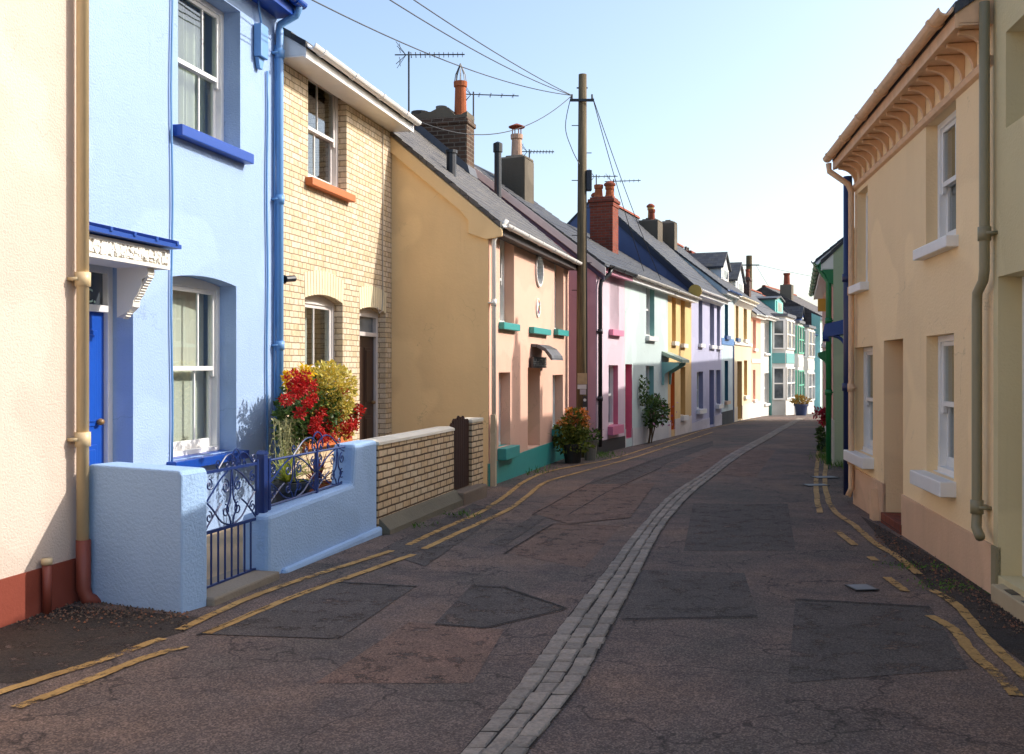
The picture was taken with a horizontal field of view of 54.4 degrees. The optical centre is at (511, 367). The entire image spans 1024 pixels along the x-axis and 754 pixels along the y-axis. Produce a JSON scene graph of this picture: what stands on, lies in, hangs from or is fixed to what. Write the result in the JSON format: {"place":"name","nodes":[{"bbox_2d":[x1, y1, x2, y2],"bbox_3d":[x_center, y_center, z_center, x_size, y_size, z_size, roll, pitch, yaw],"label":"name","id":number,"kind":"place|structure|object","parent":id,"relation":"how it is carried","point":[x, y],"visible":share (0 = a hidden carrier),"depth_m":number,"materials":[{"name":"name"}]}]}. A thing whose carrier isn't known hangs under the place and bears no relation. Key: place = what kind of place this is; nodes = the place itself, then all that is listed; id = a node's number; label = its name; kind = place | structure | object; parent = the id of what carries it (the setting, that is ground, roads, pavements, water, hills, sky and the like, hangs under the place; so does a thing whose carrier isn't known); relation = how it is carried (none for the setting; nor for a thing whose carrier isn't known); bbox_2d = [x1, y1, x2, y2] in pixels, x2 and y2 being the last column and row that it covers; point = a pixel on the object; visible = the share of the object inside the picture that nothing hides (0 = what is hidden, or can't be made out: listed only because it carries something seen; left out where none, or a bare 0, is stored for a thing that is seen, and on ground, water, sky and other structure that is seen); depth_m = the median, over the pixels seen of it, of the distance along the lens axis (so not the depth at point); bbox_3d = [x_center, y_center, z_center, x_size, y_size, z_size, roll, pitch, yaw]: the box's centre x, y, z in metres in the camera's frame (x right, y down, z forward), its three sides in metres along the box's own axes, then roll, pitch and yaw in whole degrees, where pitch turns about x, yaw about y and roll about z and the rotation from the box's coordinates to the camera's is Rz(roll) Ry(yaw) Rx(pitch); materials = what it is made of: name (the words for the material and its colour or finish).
{"place":"outdoors","nodes":[
{"label":"outdoors","id":0,"kind":"place"},
{"bbox_2d":[207,524,242,578],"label":"front path","id":1,"kind":"structure","parent":0,"point":[221,552],"depth_m":8.76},
{"bbox_2d":[249,444,331,503],"bbox_3d":[-2.129,1.159,9.519,0.685,0.893,0.734,0,0,24],"label":"potted plant","id":2,"kind":"object","parent":1,"relation":"on","point":[279,482],"visible":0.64,"depth_m":9.41,"materials":[{"name":"green plant"}]},
{"bbox_2d":[274,452,331,491],"bbox_3d":[-2.052,1.220,10.348,0.836,0.770,0.804,0,0,-30],"label":"potted plant","id":3,"kind":"object","parent":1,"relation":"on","point":[325,482],"visible":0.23,"depth_m":10.32,"materials":[{"name":"green plant"}]},
{"bbox_2d":[0,413,1023,753],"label":"road","id":4,"kind":"structure","parent":0,"point":[708,685],"depth_m":5.39,"materials":[{"name":"asphalt"}]},
{"bbox_2d":[0,638,165,693],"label":"yellow line","id":5,"kind":"object","parent":4,"relation":"on","point":[44,677],"visible":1,"depth_m":5.38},
{"bbox_2d":[0,606,199,682],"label":"tarmac patch","id":6,"kind":"object","parent":4,"relation":"on","point":[64,637],"visible":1,"depth_m":6.06,"materials":[{"name":"asphalt"}]},
{"bbox_2d":[12,646,187,707],"bbox_3d":[-2.182,1.642,5.357,0.122,0.001,1.167,0,0,24],"label":"yellow line","id":7,"kind":"object","parent":4,"relation":"on","point":[60,690],"visible":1,"depth_m":5.28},
{"bbox_2d":[176,550,394,629],"bbox_3d":[-1.639,1.650,7.659,0.183,0.015,2.968,0,0,20],"label":"yellow line","id":8,"kind":"object","parent":4,"relation":"on","point":[219,610],"visible":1,"depth_m":7.29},
{"bbox_2d":[200,581,416,638],"bbox_3d":[-1.313,1.649,6.849,0.895,0.006,1.655,0,0,14],"label":"tarmac patch","id":9,"kind":"object","parent":4,"relation":"on","point":[306,617],"visible":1,"depth_m":6.70,"materials":[{"name":"asphalt"}]},
{"bbox_2d":[203,554,416,633],"bbox_3d":[-1.408,1.649,7.505,0.134,0.014,2.871,0,0,21],"label":"yellow line","id":10,"kind":"object","parent":4,"relation":"on","point":[243,617],"visible":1,"depth_m":7.16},
{"bbox_2d":[316,622,503,682],"bbox_3d":[-0.467,1.648,5.721,0.791,0.001,1.312,0,0,16],"label":"tarmac patch","id":11,"kind":"object","parent":4,"relation":"on","point":[457,641],"visible":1,"depth_m":5.68,"materials":[{"name":"asphalt"}]},
{"bbox_2d":[378,504,500,565],"bbox_3d":[-0.651,1.680,10.400,0.619,0.050,4.174,0,0,10],"label":"tarmac patch","id":12,"kind":"object","parent":4,"relation":"on","point":[421,557],"visible":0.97,"depth_m":9.77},
{"bbox_2d":[435,584,566,626],"bbox_3d":[-0.011,1.651,6.928,0.796,0.005,1.249,0,0,9],"label":"tarmac patch","id":13,"kind":"object","parent":4,"relation":"on","point":[498,602],"visible":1,"depth_m":6.88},
{"bbox_2d":[11,521,1023,634],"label":"loose gravel","id":14,"kind":"structure","parent":4,"relation":"on","point":[1000,611],"depth_m":6.74,"materials":[{"name":"gravel"}]},
{"bbox_2d":[489,477,605,545],"bbox_3d":[0.644,1.708,12.635,0.189,0.089,6.846,0,0,14],"label":"tarmac patch","id":15,"kind":"object","parent":4,"relation":"on","point":[526,525],"visible":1,"depth_m":10.36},
{"bbox_2d":[507,523,619,567],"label":"tarmac patch","id":16,"kind":"object","parent":4,"relation":"on","point":[587,551],"visible":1,"depth_m":9.38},
{"bbox_2d":[421,432,711,548],"bbox_3d":[2.374,1.812,19.871,0.691,0.308,22.423,0,0,18],"label":"yellow line","id":17,"kind":"object","parent":4,"relation":"on","point":[533,490],"visible":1,"depth_m":12.46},
{"bbox_2d":[548,406,603,463],"bbox_3d":[1.180,1.247,18.584,1.116,1.069,1.035,0,0,31],"label":"potted plant","id":18,"kind":"object","parent":4,"relation":"on","point":[572,445],"visible":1,"depth_m":18.48,"materials":[{"name":"green plant"}]},
{"bbox_2d":[405,419,755,544],"bbox_3d":[4.019,1.885,25.097,1.065,0.449,33.067,0,0,19],"label":"yellow line","id":19,"kind":"object","parent":4,"relation":"on","point":[471,516],"visible":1,"depth_m":13.22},
{"bbox_2d":[583,427,602,459],"bbox_3d":[1.510,1.456,19.293,0.464,0.670,0.492,0,0,-39],"label":"potted plant","id":20,"kind":"object","parent":4,"relation":"on","point":[591,454],"visible":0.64,"depth_m":19.16,"materials":[{"name":"green plant"}]},
{"bbox_2d":[532,483,654,523],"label":"tarmac patch","id":21,"kind":"object","parent":4,"relation":"on","point":[637,494],"visible":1,"depth_m":12.47,"materials":[{"name":"asphalt"}]},
{"bbox_2d":[460,418,803,753],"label":"sett strip","id":22,"kind":"object","parent":4,"relation":"on","point":[537,725],"visible":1,"depth_m":5.84,"materials":[{"name":"stone"}]},
{"bbox_2d":[560,441,712,509],"bbox_3d":[2.769,1.796,18.756,0.668,0.202,14.919,0,0,19],"label":"tarmac patch","id":23,"kind":"object","parent":4,"relation":"on","point":[634,472],"visible":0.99,"depth_m":18.04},
{"bbox_2d":[623,570,756,617],"bbox_3d":[1.299,1.653,7.286,0.884,0.007,1.656,0,0,10],"label":"tarmac patch","id":24,"kind":"object","parent":4,"relation":"on","point":[645,592],"visible":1,"depth_m":7.21,"materials":[{"name":"asphalt"}]},
{"bbox_2d":[411,444,989,593],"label":"weeds","id":25,"kind":"object","parent":4,"relation":"on","point":[823,458],"visible":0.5,"depth_m":11.30,"materials":[{"name":"green plant"}]},
{"bbox_2d":[667,450,775,476],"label":"tarmac patch","id":26,"kind":"object","parent":4,"relation":"on","point":[696,465],"visible":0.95,"depth_m":18.43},
{"bbox_2d":[684,504,795,550],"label":"tarmac patch","id":27,"kind":"object","parent":4,"relation":"on","point":[751,526],"visible":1,"depth_m":10.38,"materials":[{"name":"asphalt"}]},
{"bbox_2d":[789,394,811,414],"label":"potted plant","id":28,"kind":"object","parent":4,"relation":"on","point":[801,406],"visible":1,"depth_m":46.84,"materials":[{"name":"blue plant"}]},
{"bbox_2d":[813,451,822,512],"bbox_3d":[5.996,1.804,19.485,0.129,0.230,16.505,0,0,17],"label":"yellow line","id":29,"kind":"object","parent":4,"relation":"on","point":[816,499],"visible":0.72,"depth_m":13.89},
{"bbox_2d":[811,405,825,450],"bbox_3d":[6.779,1.379,21.484,0.615,1.122,0.574,0,0,-44],"label":"potted plant","id":30,"kind":"object","parent":4,"relation":"on","point":[821,439],"visible":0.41,"depth_m":21.43,"materials":[{"name":"green plant"}]},
{"bbox_2d":[845,584,878,590],"bbox_3d":[2.615,1.642,7.443,0.180,0.009,0.190,0,0,-7],"label":"access cover","id":31,"kind":"object","parent":4,"relation":"on","point":[861,587],"visible":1,"depth_m":7.41,"materials":[{"name":"metal"}]},
{"bbox_2d":[822,453,922,573],"bbox_3d":[6.254,1.815,19.761,0.577,0.332,24.346,0,0,15],"label":"yellow line","id":32,"kind":"object","parent":4,"relation":"on","point":[859,529],"visible":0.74,"depth_m":10.48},
{"bbox_2d":[788,598,968,682],"bbox_3d":[2.189,1.649,6.040,0.941,0.003,2.042,0,0,17],"label":"tarmac patch","id":33,"kind":"object","parent":4,"relation":"on","point":[937,651],"visible":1,"depth_m":5.97,"materials":[{"name":"asphalt"}]},
{"bbox_2d":[861,516,1023,662],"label":"gravel strip","id":34,"kind":"object","parent":4,"relation":"on","point":[1004,638],"visible":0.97,"depth_m":7.18,"materials":[{"name":"gravel"}]},
{"bbox_2d":[925,615,1022,695],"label":"yellow line","id":35,"kind":"object","parent":4,"relation":"on","point":[965,643],"visible":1,"depth_m":5.78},
{"bbox_2d":[927,589,1023,679],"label":"yellow line","id":36,"kind":"object","parent":4,"relation":"on","point":[1004,656],"visible":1,"depth_m":6.04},
{"bbox_2d":[277,0,956,305],"label":"sky","id":37,"kind":"structure","parent":0,"point":[727,114],"materials":[{"name":"blue"}]},
{"bbox_3d":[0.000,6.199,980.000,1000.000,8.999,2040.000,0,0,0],"label":"ground","id":38,"kind":"structure","parent":0,"visible":0},
{"bbox_2d":[0,0,101,627],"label":"terraced house","id":39,"kind":"structure","parent":38,"relation":"on","point":[45,444],"depth_m":6.72,"materials":[{"name":"paint"}]},
{"bbox_2d":[89,462,206,612],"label":"garden wall","id":40,"kind":"structure","parent":38,"relation":"on","point":[148,530],"depth_m":6.84,"materials":[{"name":"paint"}]},
{"bbox_2d":[89,0,307,530],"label":"terraced house","id":41,"kind":"structure","parent":38,"relation":"on","point":[186,233],"depth_m":9.90,"materials":[{"name":"paint"}]},
{"bbox_2d":[89,264,112,465],"bbox_3d":[-3.659,0.300,8.270,0.138,2.379,1.020,0,0,14],"label":"door","id":42,"kind":"structure","parent":41,"relation":"in","point":[101,289],"depth_m":8.65,"materials":[{"name":"paint"}]},
{"bbox_2d":[166,276,248,466],"bbox_3d":[-3.165,0.029,9.912,0.470,1.861,1.386,0,0,14],"label":"window","id":43,"kind":"structure","parent":41,"relation":"in","point":[189,368],"depth_m":10.21,"materials":[{"name":"paint"}]},
{"bbox_2d":[173,0,253,164],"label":"window","id":44,"kind":"structure","parent":41,"relation":"in","point":[192,75],"depth_m":10.32,"materials":[{"name":"paint"}]},
{"bbox_2d":[206,569,278,605],"bbox_3d":[-2.131,1.722,7.396,0.400,0.255,0.946,0,0,15],"label":"gate step","id":45,"kind":"object","parent":38,"relation":"on","point":[223,592],"visible":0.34,"depth_m":7.36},
{"bbox_2d":[256,450,268,512],"bbox_3d":[-1.999,1.207,7.972,0.080,1.086,0.080,0,0,15],"label":"gate post","id":46,"kind":"object","parent":38,"relation":"on","point":[262,456],"visible":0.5,"depth_m":7.94,"materials":[{"name":"metal"}]},
{"bbox_2d":[205,448,258,588],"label":"iron gate","id":47,"kind":"structure","parent":46,"relation":"attached to","point":[235,463],"depth_m":7.54,"materials":[{"name":"metal"}]},
{"bbox_2d":[243,440,381,573],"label":"garden wall","id":48,"kind":"structure","parent":38,"relation":"on","point":[294,534],"depth_m":8.78,"materials":[{"name":"paint"}]},
{"bbox_2d":[268,431,344,509],"bbox_3d":[-1.752,0.880,8.909,0.028,0.617,1.761,0,0,15],"label":"iron railing","id":49,"kind":"object","parent":48,"relation":"on","point":[316,475],"visible":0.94,"depth_m":8.78,"materials":[{"name":"metal"}]},
{"bbox_2d":[268,359,366,477],"bbox_3d":[-2.182,0.533,10.928,0.963,1.267,2.502,0,0,0],"label":"flowering shrub","id":50,"kind":"object","parent":38,"relation":"on","point":[313,406],"visible":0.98,"depth_m":10.78,"materials":[{"name":"plant"}]},
{"bbox_2d":[283,27,421,480],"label":"terraced house","id":51,"kind":"structure","parent":38,"relation":"on","point":[337,232],"depth_m":13.30,"materials":[{"name":"brick"}]},
{"bbox_2d":[301,295,351,449],"bbox_3d":[-2.506,0.034,12.654,0.468,1.903,1.350,0,0,13],"label":"window","id":52,"kind":"structure","parent":51,"relation":"in","point":[314,302],"depth_m":12.92,"materials":[{"name":"paint"}]},
{"bbox_2d":[305,79,355,202],"bbox_3d":[-2.414,-2.963,12.745,0.330,1.493,1.353,0,0,13],"label":"window","id":53,"kind":"structure","parent":51,"relation":"in","point":[330,187],"depth_m":13.21,"materials":[{"name":"paint"}]},
{"bbox_2d":[360,308,377,439],"bbox_3d":[-2.135,0.335,14.278,0.138,2.390,1.007,0,0,13],"label":"door","id":54,"kind":"structure","parent":51,"relation":"in","point":[368,318],"depth_m":14.48,"materials":[{"name":"paint"}]},
{"bbox_2d":[363,426,462,534],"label":"garden wall","id":55,"kind":"structure","parent":38,"relation":"on","point":[414,476],"depth_m":10.94,"materials":[{"name":"brick"}]},
{"bbox_2d":[449,416,468,489],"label":"plank gate","id":56,"kind":"structure","parent":55,"relation":"attached to","point":[459,424],"depth_m":12.76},
{"bbox_2d":[308,42,581,486],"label":"terraced house","id":57,"kind":"structure","parent":38,"relation":"on","point":[479,299],"depth_m":14.94,"materials":[{"name":"paint"}]},
{"bbox_2d":[497,372,519,460],"bbox_3d":[-0.178,0.738,15.448,0.410,1.327,0.815,0,0,15],"label":"window","id":58,"kind":"structure","parent":57,"relation":"in","point":[505,453],"depth_m":15.35,"materials":[{"name":"paint"}]},
{"bbox_2d":[499,239,519,330],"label":"window","id":59,"kind":"structure","parent":57,"relation":"in","point":[503,325],"depth_m":15.93,"materials":[{"name":"paint"}]},
{"bbox_2d":[535,256,543,286],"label":"window","id":60,"kind":"structure","parent":57,"relation":"in","point":[539,267],"depth_m":17.76,"materials":[{"name":"glass"}]},
{"bbox_2d":[552,375,560,435],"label":"window","id":61,"kind":"structure","parent":57,"relation":"in","point":[557,430],"depth_m":19.56,"materials":[{"name":"paint"}]},
{"bbox_2d":[554,264,568,335],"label":"window","id":62,"kind":"structure","parent":57,"relation":"in","point":[559,332],"depth_m":19.61,"materials":[{"name":"paint"}]},
{"bbox_2d":[456,484,486,505],"bbox_3d":[-0.646,1.750,12.843,0.390,0.400,1.013,0,0,15],"label":"gate step","id":63,"kind":"object","parent":38,"relation":"on","point":[468,494],"visible":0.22,"depth_m":12.76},
{"bbox_2d":[465,417,483,485],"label":"brick pier","id":64,"kind":"structure","parent":38,"relation":"on","point":[475,450],"depth_m":13.28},
{"bbox_2d":[474,123,637,453],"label":"terraced house","id":65,"kind":"structure","parent":38,"relation":"on","point":[509,181],"depth_m":21.38,"materials":[{"name":"paint"}]},
{"bbox_2d":[608,365,623,434],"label":"window","id":66,"kind":"structure","parent":65,"relation":"in","point":[615,429],"depth_m":22.37,"materials":[{"name":"paint"}]},
{"bbox_2d":[565,73,593,457],"bbox_3d":[1.346,-1.888,19.942,0.578,7.968,0.245,0,0,0],"label":"telegraph pole","id":67,"kind":"object","parent":38,"relation":"on","point":[584,180],"visible":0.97,"depth_m":19.87,"materials":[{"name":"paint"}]},
{"bbox_2d":[312,0,571,95],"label":"overhead cable","id":68,"kind":"object","parent":67,"relation":"attached to","point":[426,52],"visible":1,"depth_m":13.47,"materials":[{"name":"rubber"}]},
{"bbox_2d":[390,0,569,94],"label":"overhead cable","id":69,"kind":"object","parent":67,"relation":"attached to","point":[469,47],"visible":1,"depth_m":14.12,"materials":[{"name":"rubber"}]},
{"bbox_2d":[414,0,570,94],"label":"overhead cable","id":70,"kind":"object","parent":67,"relation":"attached to","point":[485,46],"visible":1,"depth_m":14.58,"materials":[{"name":"rubber"}]},
{"bbox_2d":[422,96,570,134],"bbox_3d":[-0.261,-4.614,17.388,0.014,1.631,5.711,0,0,31],"label":"overhead cable","id":71,"kind":"object","parent":67,"relation":"attached to","point":[495,133],"visible":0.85,"depth_m":17.31,"materials":[{"name":"rubber"}]},
{"bbox_2d":[565,169,688,447],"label":"terraced house","id":72,"kind":"structure","parent":38,"relation":"on","point":[647,354],"depth_m":25.83,"materials":[{"name":"paint"}]},
{"bbox_2d":[625,364,631,438],"bbox_3d":[2.532,0.785,23.352,0.420,1.730,0.647,0,0,21],"label":"door","id":73,"kind":"structure","parent":72,"relation":"in","point":[628,367],"depth_m":23.61,"materials":[{"name":"paint"}]},
{"bbox_2d":[645,366,653,418],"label":"window","id":74,"kind":"structure","parent":72,"relation":"in","point":[649,369],"depth_m":25.77,"materials":[{"name":"paint"}]},
{"bbox_2d":[646,288,658,341],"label":"window","id":75,"kind":"structure","parent":72,"relation":"in","point":[650,336],"depth_m":25.83,"materials":[{"name":"glass"}]},
{"bbox_2d":[564,222,701,436],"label":"terraced house","id":76,"kind":"structure","parent":38,"relation":"on","point":[681,300],"depth_m":29.03,"materials":[{"name":"paint"}]},
{"bbox_2d":[671,372,674,429],"bbox_3d":[4.299,0.819,28.091,0.470,1.862,0.574,0,0,21],"label":"door","id":77,"kind":"structure","parent":76,"relation":"in","point":[673,374],"depth_m":28.29,"materials":[{"name":"paint"}]},
{"bbox_2d":[672,297,679,345],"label":"window","id":78,"kind":"structure","parent":76,"relation":"in","point":[675,343],"depth_m":28.45,"materials":[{"name":"paint"}]},
{"bbox_2d":[680,300,687,347],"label":"window","id":79,"kind":"structure","parent":76,"relation":"in","point":[682,345],"depth_m":29.73,"materials":[{"name":"paint"}]},
{"bbox_2d":[680,367,688,420],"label":"window","id":80,"kind":"structure","parent":76,"relation":"in","point":[685,417],"depth_m":29.79,"materials":[{"name":"paint"}]},
{"bbox_2d":[567,192,731,431],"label":"terraced house","id":81,"kind":"structure","parent":38,"relation":"on","point":[671,265],"depth_m":32.51,"materials":[{"name":"paint"}]},
{"bbox_2d":[696,371,706,413],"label":"window","id":82,"kind":"structure","parent":81,"relation":"in","point":[699,374],"depth_m":32.45,"materials":[{"name":"paint"}]},
{"bbox_2d":[698,300,705,347],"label":"window","id":83,"kind":"structure","parent":81,"relation":"in","point":[700,344],"depth_m":32.35,"materials":[{"name":"paint"}]},
{"bbox_2d":[709,370,713,424],"bbox_3d":[6.632,1.016,33.912,0.340,1.869,0.868,0,0,22],"label":"door","id":84,"kind":"structure","parent":81,"relation":"in","point":[711,372],"depth_m":34.28,"materials":[{"name":"paint"}]},
{"bbox_2d":[709,303,716,348],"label":"window","id":85,"kind":"structure","parent":81,"relation":"in","point":[711,346],"depth_m":34.30,"materials":[{"name":"paint"}]},
{"bbox_2d":[717,306,722,349],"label":"window","id":86,"kind":"structure","parent":81,"relation":"in","point":[719,347],"depth_m":35.34,"materials":[{"name":"paint"}]},
{"bbox_2d":[716,370,723,408],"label":"window","id":87,"kind":"structure","parent":81,"relation":"in","point":[718,405],"depth_m":35.43,"materials":[{"name":"paint"}]},
{"bbox_2d":[638,375,677,442],"bbox_3d":[3.530,1.076,24.764,1.104,1.813,1.617,0,0,0],"label":"climbing shrub","id":88,"kind":"object","parent":38,"relation":"on","point":[654,412],"visible":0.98,"depth_m":24.51,"materials":[{"name":"green plant"}]},
{"bbox_2d":[666,243,741,424],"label":"terraced house","id":89,"kind":"structure","parent":38,"relation":"on","point":[717,264],"depth_m":37.07,"materials":[{"name":"paint"}]},
{"bbox_2d":[724,361,730,404],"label":"window","id":90,"kind":"structure","parent":89,"relation":"in","point":[726,402],"depth_m":36.92,"materials":[{"name":"paint"}]},
{"bbox_2d":[677,243,758,421],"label":"terraced house","id":91,"kind":"structure","parent":38,"relation":"on","point":[740,283],"depth_m":40.54,"materials":[{"name":"paint"}]},
{"bbox_2d":[737,361,741,419],"bbox_3d":[8.812,0.899,39.468,0.420,2.303,1.178,0,0,22],"label":"door","id":92,"kind":"structure","parent":91,"relation":"in","point":[739,363],"depth_m":39.97,"materials":[{"name":"paint"}]},
{"bbox_2d":[751,308,767,417],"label":"terraced house","id":93,"kind":"structure","parent":38,"relation":"on","point":[757,316],"depth_m":43.46,"materials":[{"name":"paint"}]},
{"bbox_2d":[748,294,795,415],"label":"terraced house","id":94,"kind":"structure","parent":38,"relation":"on","point":[777,359],"depth_m":47.25,"materials":[{"name":"paint"}]},
{"bbox_2d":[771,313,795,414],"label":"bay window","id":95,"kind":"structure","parent":94,"relation":"in","point":[783,330],"depth_m":47.28,"materials":[{"name":"paint"}]},
{"bbox_2d":[751,292,804,413],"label":"terraced house","id":96,"kind":"structure","parent":38,"relation":"on","point":[799,358],"depth_m":51.27,"materials":[{"name":"stone"}]},
{"bbox_2d":[794,320,804,413],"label":"bay window","id":97,"kind":"structure","parent":96,"relation":"in","point":[799,329],"depth_m":51.23,"materials":[{"name":"paint"}]},
{"bbox_2d":[751,289,815,413],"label":"terraced house","id":98,"kind":"structure","parent":38,"relation":"on","point":[798,312],"depth_m":55.23,"materials":[{"name":"paint"}]},
{"bbox_2d":[803,325,815,413],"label":"bay window","id":99,"kind":"structure","parent":98,"relation":"in","point":[809,333],"depth_m":54.68,"materials":[{"name":"paint"}]},
{"bbox_2d":[756,273,821,411],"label":"terraced house","id":100,"kind":"structure","parent":38,"relation":"on","point":[813,315],"depth_m":60.48,"materials":[{"name":"paint"}]},
{"bbox_2d":[808,229,854,465],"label":"terraced house","id":101,"kind":"structure","parent":38,"relation":"on","point":[826,287],"depth_m":18.02,"materials":[{"name":"paint"}]},
{"bbox_2d":[822,127,955,494],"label":"terraced house","id":102,"kind":"structure","parent":38,"relation":"on","point":[837,329],"depth_m":12.73,"materials":[{"name":"paint"}]},
{"bbox_2d":[823,0,992,593],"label":"terraced house","id":103,"kind":"structure","parent":38,"relation":"on","point":[911,289],"depth_m":9.11,"materials":[{"name":"paint"}]},
{"bbox_2d":[848,192,868,293],"bbox_3d":[4.280,-1.529,11.998,0.310,1.241,0.762,0,0,9],"label":"window","id":104,"kind":"structure","parent":103,"relation":"in","point":[860,287],"depth_m":12.23,"materials":[{"name":"paint"}]},
{"bbox_2d":[843,347,873,468],"bbox_3d":[4.255,0.456,11.933,0.340,1.408,1.203,0,0,9],"label":"window","id":105,"kind":"structure","parent":103,"relation":"in","point":[859,459],"depth_m":12.34,"materials":[{"name":"paint"}]},
{"bbox_2d":[910,334,955,497],"bbox_3d":[3.759,0.391,8.659,0.340,1.355,1.011,0,0,9],"label":"window","id":106,"kind":"structure","parent":103,"relation":"in","point":[937,485],"depth_m":8.97,"materials":[{"name":"paint"}]},
{"bbox_2d":[913,110,958,260],"bbox_3d":[3.771,-1.598,8.633,0.310,1.224,1.087,0,0,9],"label":"window","id":107,"kind":"structure","parent":103,"relation":"in","point":[947,240],"depth_m":8.98,"materials":[{"name":"paint"}]},
{"bbox_2d":[952,347,953,456],"bbox_3d":[4.448,0.649,10.339,0.100,1.882,0.880,0,0,9],"label":"window frame","id":108,"kind":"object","parent":103,"relation":"in","point":[953,347],"depth_m":9.90,"materials":[{"name":"paint"}]},
{"bbox_2d":[970,0,1023,622],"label":"terraced house","id":109,"kind":"structure","parent":38,"relation":"on","point":[1007,546],"depth_m":7.13,"materials":[{"name":"paint"}]},
{"bbox_2d":[1022,276,1023,576],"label":"door","id":110,"kind":"structure","parent":109,"relation":"in","point":[1023,276],"depth_m":7.08,"materials":[{"name":"paint"}]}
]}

